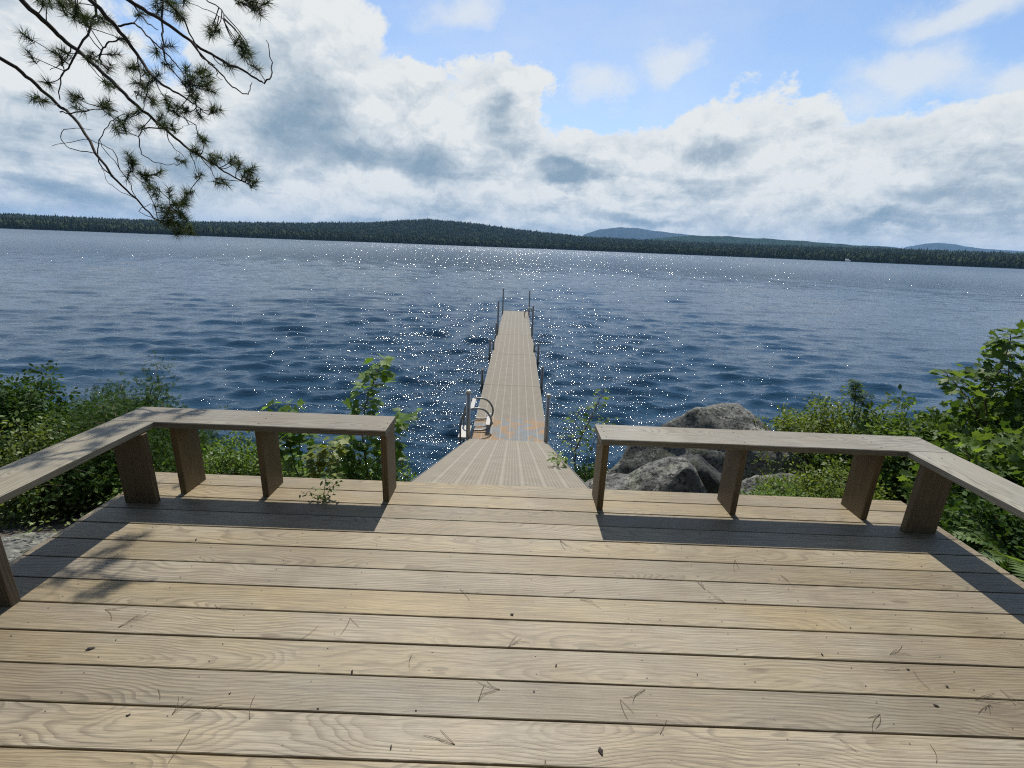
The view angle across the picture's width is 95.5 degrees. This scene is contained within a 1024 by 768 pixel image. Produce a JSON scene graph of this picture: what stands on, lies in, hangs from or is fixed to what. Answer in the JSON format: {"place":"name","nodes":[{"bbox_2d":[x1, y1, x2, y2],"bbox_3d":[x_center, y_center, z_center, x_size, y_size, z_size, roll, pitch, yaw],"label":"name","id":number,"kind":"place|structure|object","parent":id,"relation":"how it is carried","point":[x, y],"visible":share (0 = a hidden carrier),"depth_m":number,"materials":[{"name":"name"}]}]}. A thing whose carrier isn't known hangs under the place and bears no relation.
{"place":"outdoors","nodes":[
{"label":"outdoors","id":0,"kind":"place"},
{"bbox_2d":[0,469,906,536],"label":"ground","id":1,"kind":"structure","parent":0,"point":[45,527],"depth_m":3.65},
{"bbox_2d":[1,532,56,561],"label":"boulder","id":2,"kind":"object","parent":1,"relation":"on","point":[14,546],"visible":0.08,"depth_m":3.12,"materials":[{"name":"stone"}]},
{"bbox_2d":[0,360,101,465],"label":"shrub","id":3,"kind":"object","parent":1,"relation":"on","point":[12,400],"visible":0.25,"depth_m":4.23,"materials":[{"name":"green plant"}]},
{"bbox_2d":[0,407,119,528],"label":"shrub","id":4,"kind":"object","parent":1,"relation":"on","point":[35,442],"visible":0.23,"depth_m":3.72,"materials":[{"name":"green plant"}]},
{"bbox_2d":[20,387,214,520],"bbox_3d":[-3.477,0.643,4.025,1.663,1.177,1.389,2,17,0],"label":"evergreen shrub","id":5,"kind":"object","parent":1,"relation":"on","point":[107,469],"visible":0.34,"depth_m":3.91,"materials":[{"name":"green plant"}]},
{"bbox_2d":[87,454,174,511],"bbox_3d":[-3.048,0.896,3.961,0.850,0.535,0.775,2,17,0],"label":"shrub","id":6,"kind":"object","parent":1,"relation":"on","point":[115,490],"visible":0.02,"depth_m":3.80,"materials":[{"name":"green plant"}]},
{"bbox_2d":[0,0,277,242],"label":"pine tree","id":7,"kind":"object","parent":1,"relation":"on","point":[66,6],"visible":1,"depth_m":3.20,"materials":[{"name":"green plant"}]},
{"bbox_2d":[57,350,229,500],"bbox_3d":[-4.080,0.444,4.942,2.058,1.651,1.450,9,18,22],"label":"evergreen shrub","id":8,"kind":"object","parent":1,"relation":"on","point":[203,435],"visible":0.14,"depth_m":4.83,"materials":[{"name":"green plant"}]},
{"bbox_2d":[200,431,315,476],"bbox_3d":[-2.466,0.768,4.493,1.370,0.894,1.039,2,17,0],"label":"shrub","id":9,"kind":"object","parent":1,"relation":"on","point":[227,466],"visible":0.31,"depth_m":4.29,"materials":[{"name":"green plant"}]},
{"bbox_2d":[255,398,321,477],"bbox_3d":[-1.792,0.635,3.739,0.537,1.117,0.388,2,17,0],"label":"maple sapling","id":10,"kind":"object","parent":1,"relation":"on","point":[291,439],"visible":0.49,"depth_m":3.66,"materials":[{"name":"green plant"}]},
{"bbox_2d":[0,462,610,553],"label":"shore stones","id":11,"kind":"object","parent":1,"relation":"on","point":[26,550],"depth_m":3.46,"materials":[{"name":"stone"}]},
{"bbox_2d":[301,436,349,478],"bbox_3d":[-1.316,0.786,3.327,0.379,0.881,0.257,2,17,0],"label":"maple sapling","id":12,"kind":"object","parent":1,"relation":"on","point":[321,456],"visible":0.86,"depth_m":3.22,"materials":[{"name":"green plant"}]},
{"bbox_2d":[306,444,416,481],"bbox_3d":[-1.183,0.878,3.833,1.075,0.826,0.737,8,17,18],"label":"shrub","id":13,"kind":"object","parent":1,"relation":"on","point":[354,468],"visible":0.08,"depth_m":3.73,"materials":[{"name":"green plant"}]},
{"bbox_2d":[332,352,422,480],"bbox_3d":[-1.099,0.510,3.757,0.734,1.542,0.420,2,17,0],"label":"maple sapling","id":14,"kind":"object","parent":1,"relation":"on","point":[387,376],"visible":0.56,"depth_m":3.65,"materials":[{"name":"green plant"}]},
{"bbox_2d":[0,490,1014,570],"bbox_3d":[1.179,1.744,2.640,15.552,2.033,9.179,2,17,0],"label":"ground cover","id":15,"kind":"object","parent":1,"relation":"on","point":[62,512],"visible":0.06,"depth_m":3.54,"materials":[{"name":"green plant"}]},
{"bbox_2d":[0,472,1023,767],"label":"wooden deck","id":16,"kind":"structure","parent":1,"relation":"on","point":[740,670],"depth_m":1.90,"materials":[{"name":"beige wood"}]},
{"bbox_2d":[0,407,396,606],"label":"corner bench","id":17,"kind":"object","parent":16,"relation":"on","point":[125,437],"visible":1,"depth_m":2.69,"materials":[{"name":"brown wood"}]},
{"bbox_2d":[299,463,341,501],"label":"seedling","id":18,"kind":"object","parent":16,"relation":"on","point":[327,484],"visible":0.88,"depth_m":2.80,"materials":[{"name":"green plant"}]},
{"bbox_2d":[425,732,454,744],"bbox_3d":[-0.229,1.129,1.497,0.110,0.005,0.034,7,17,14],"label":"pine needle cluster","id":19,"kind":"object","parent":16,"relation":"on","point":[442,739],"visible":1,"depth_m":1.48,"materials":[{"name":"brown plant"}]},
{"bbox_2d":[411,439,589,488],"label":"ramp","id":20,"kind":"structure","parent":16,"relation":"attached to","point":[496,462],"depth_m":4.02,"materials":[{"name":"wood"}]},
{"bbox_2d":[592,424,1023,533],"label":"corner bench","id":21,"kind":"object","parent":16,"relation":"on","point":[940,471],"visible":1,"depth_m":2.73,"materials":[{"name":"brown wood"}]},
{"bbox_2d":[546,389,617,471],"bbox_3d":[0.582,0.675,4.511,0.932,1.231,0.403,-13,23,-42],"label":"sapling","id":22,"kind":"object","parent":1,"relation":"on","point":[578,440],"visible":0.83,"depth_m":4.56,"materials":[{"name":"green plant"}]},
{"bbox_2d":[573,462,607,481],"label":"shrub","id":23,"kind":"object","parent":1,"relation":"on","point":[588,474],"visible":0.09,"depth_m":4.39,"materials":[{"name":"green plant"}]},
{"bbox_2d":[585,457,706,492],"bbox_3d":[1.101,1.075,3.892,1.182,1.121,0.688,7,23,7],"label":"boulder","id":24,"kind":"object","parent":1,"relation":"on","point":[672,474],"visible":0.12,"depth_m":3.65,"materials":[{"name":"stone"}]},
{"bbox_2d":[680,454,740,494],"bbox_3d":[1.952,1.325,4.857,1.214,1.467,0.803,-16,23,-24],"label":"boulder","id":25,"kind":"object","parent":1,"relation":"on","point":[709,475],"visible":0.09,"depth_m":4.39,"materials":[{"name":"stone"}]},
{"bbox_2d":[608,403,822,492],"bbox_3d":[2.558,1.258,5.777,2.862,1.957,1.473,-6,20,-7],"label":"boulder","id":26,"kind":"object","parent":1,"relation":"on","point":[733,416],"visible":0.23,"depth_m":5.51,"materials":[{"name":"stone"}]},
{"bbox_2d":[740,473,800,495],"bbox_3d":[2.622,1.381,4.933,0.888,1.064,0.980,13,14,31],"label":"boulder","id":27,"kind":"object","parent":1,"relation":"on","point":[747,483],"visible":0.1,"depth_m":4.79,"materials":[{"name":"stone"}]},
{"bbox_2d":[740,476,826,496],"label":"blueberry bush","id":28,"kind":"object","parent":1,"relation":"on","point":[766,492],"visible":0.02,"depth_m":3.70,"materials":[{"name":"green plant"}]},
{"bbox_2d":[753,458,897,499],"bbox_3d":[2.717,0.994,4.021,1.259,0.736,0.857,2,17,0],"label":"blueberry bush","id":29,"kind":"object","parent":1,"relation":"on","point":[810,485],"visible":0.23,"depth_m":4.03,"materials":[{"name":"green plant"}]},
{"bbox_2d":[753,381,915,496],"bbox_3d":[3.802,0.676,5.580,2.184,1.538,1.574,2,17,0],"label":"blueberry bush","id":30,"kind":"object","parent":1,"relation":"on","point":[803,423],"visible":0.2,"depth_m":5.35,"materials":[{"name":"green plant"}]},
{"bbox_2d":[846,379,874,432],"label":"fir seedling","id":31,"kind":"object","parent":1,"relation":"on","point":[859,397],"visible":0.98,"depth_m":5.10,"materials":[{"name":"green plant"}]},
{"bbox_2d":[806,384,961,503],"bbox_3d":[4.112,0.787,4.808,1.726,1.400,1.336,2,17,0],"label":"shrub","id":32,"kind":"object","parent":1,"relation":"on","point":[892,466],"visible":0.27,"depth_m":4.74,"materials":[{"name":"green plant"}]},
{"bbox_2d":[893,319,1023,478],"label":"maple shrub","id":33,"kind":"object","parent":1,"relation":"on","point":[1008,406],"visible":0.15,"depth_m":4.37,"materials":[{"name":"green plant"}]},
{"bbox_2d":[896,414,1023,567],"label":"maple shrub","id":34,"kind":"object","parent":1,"relation":"on","point":[1002,455],"visible":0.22,"depth_m":3.63,"materials":[{"name":"green plant"}]},
{"bbox_2d":[939,516,1006,562],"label":"fern","id":35,"kind":"object","parent":1,"relation":"on","point":[961,532],"visible":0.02,"depth_m":3.42,"materials":[{"name":"green plant"}]},
{"bbox_2d":[926,326,1023,426],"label":"maple sapling","id":36,"kind":"object","parent":1,"relation":"on","point":[999,354],"visible":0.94,"depth_m":4.07,"materials":[{"name":"green plant"}]},
{"bbox_2d":[938,489,1023,581],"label":"shrub","id":37,"kind":"object","parent":1,"relation":"on","point":[994,516],"visible":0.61,"depth_m":3.10,"materials":[{"name":"green plant"}]},
{"bbox_2d":[949,510,1023,579],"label":"fern","id":38,"kind":"object","parent":1,"relation":"on","point":[992,536],"visible":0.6,"depth_m":3.03,"materials":[{"name":"green plant"}]},
{"bbox_2d":[4,223,1014,268],"bbox_3d":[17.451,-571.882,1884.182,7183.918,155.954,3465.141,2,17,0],"label":"hills","id":39,"kind":"structure","parent":0,"point":[456,245],"depth_m":987.29,"materials":[{"name":"green plant"}]},
{"bbox_2d":[0,212,1023,268],"bbox_3d":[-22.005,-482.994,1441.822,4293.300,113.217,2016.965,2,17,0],"label":"forest","id":40,"kind":"object","parent":39,"relation":"on","point":[919,256],"visible":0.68,"depth_m":1057.65,"materials":[{"name":"green plant"}]},
{"bbox_2d":[0,228,1023,480],"bbox_3d":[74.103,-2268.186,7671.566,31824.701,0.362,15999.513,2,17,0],"label":"lake","id":41,"kind":"structure","parent":0,"point":[258,324],"depth_m":21.21,"materials":[{"name":"blue liquid"}]},
{"bbox_2d":[458,288,550,444],"bbox_3d":[0.051,-0.680,14.726,1.497,3.380,15.268,3,17,1],"label":"dock","id":42,"kind":"object","parent":41,"relation":"in","point":[510,407],"visible":0.92,"depth_m":9.69,"materials":[{"name":"wood"}]},
{"bbox_2d":[0,0,1023,250],"label":"sky","id":43,"kind":"structure","parent":0,"point":[888,123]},
{"bbox_2d":[582,227,697,239],"bbox_3d":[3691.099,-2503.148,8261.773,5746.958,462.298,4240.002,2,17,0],"label":"mountain","id":44,"kind":"structure","parent":0,"point":[629,233],"depth_m":8302.69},
{"bbox_2d":[645,236,899,249],"bbox_3d":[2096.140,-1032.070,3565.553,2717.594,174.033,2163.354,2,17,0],"label":"hill","id":45,"kind":"structure","parent":0,"point":[729,239],"depth_m":3521.82,"materials":[{"name":"green plant"}]},
{"bbox_2d":[905,243,1023,253],"bbox_3d":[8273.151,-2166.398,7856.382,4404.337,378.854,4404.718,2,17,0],"label":"mountain","id":46,"kind":"structure","parent":0,"point":[942,246],"depth_m":7795.05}
]}

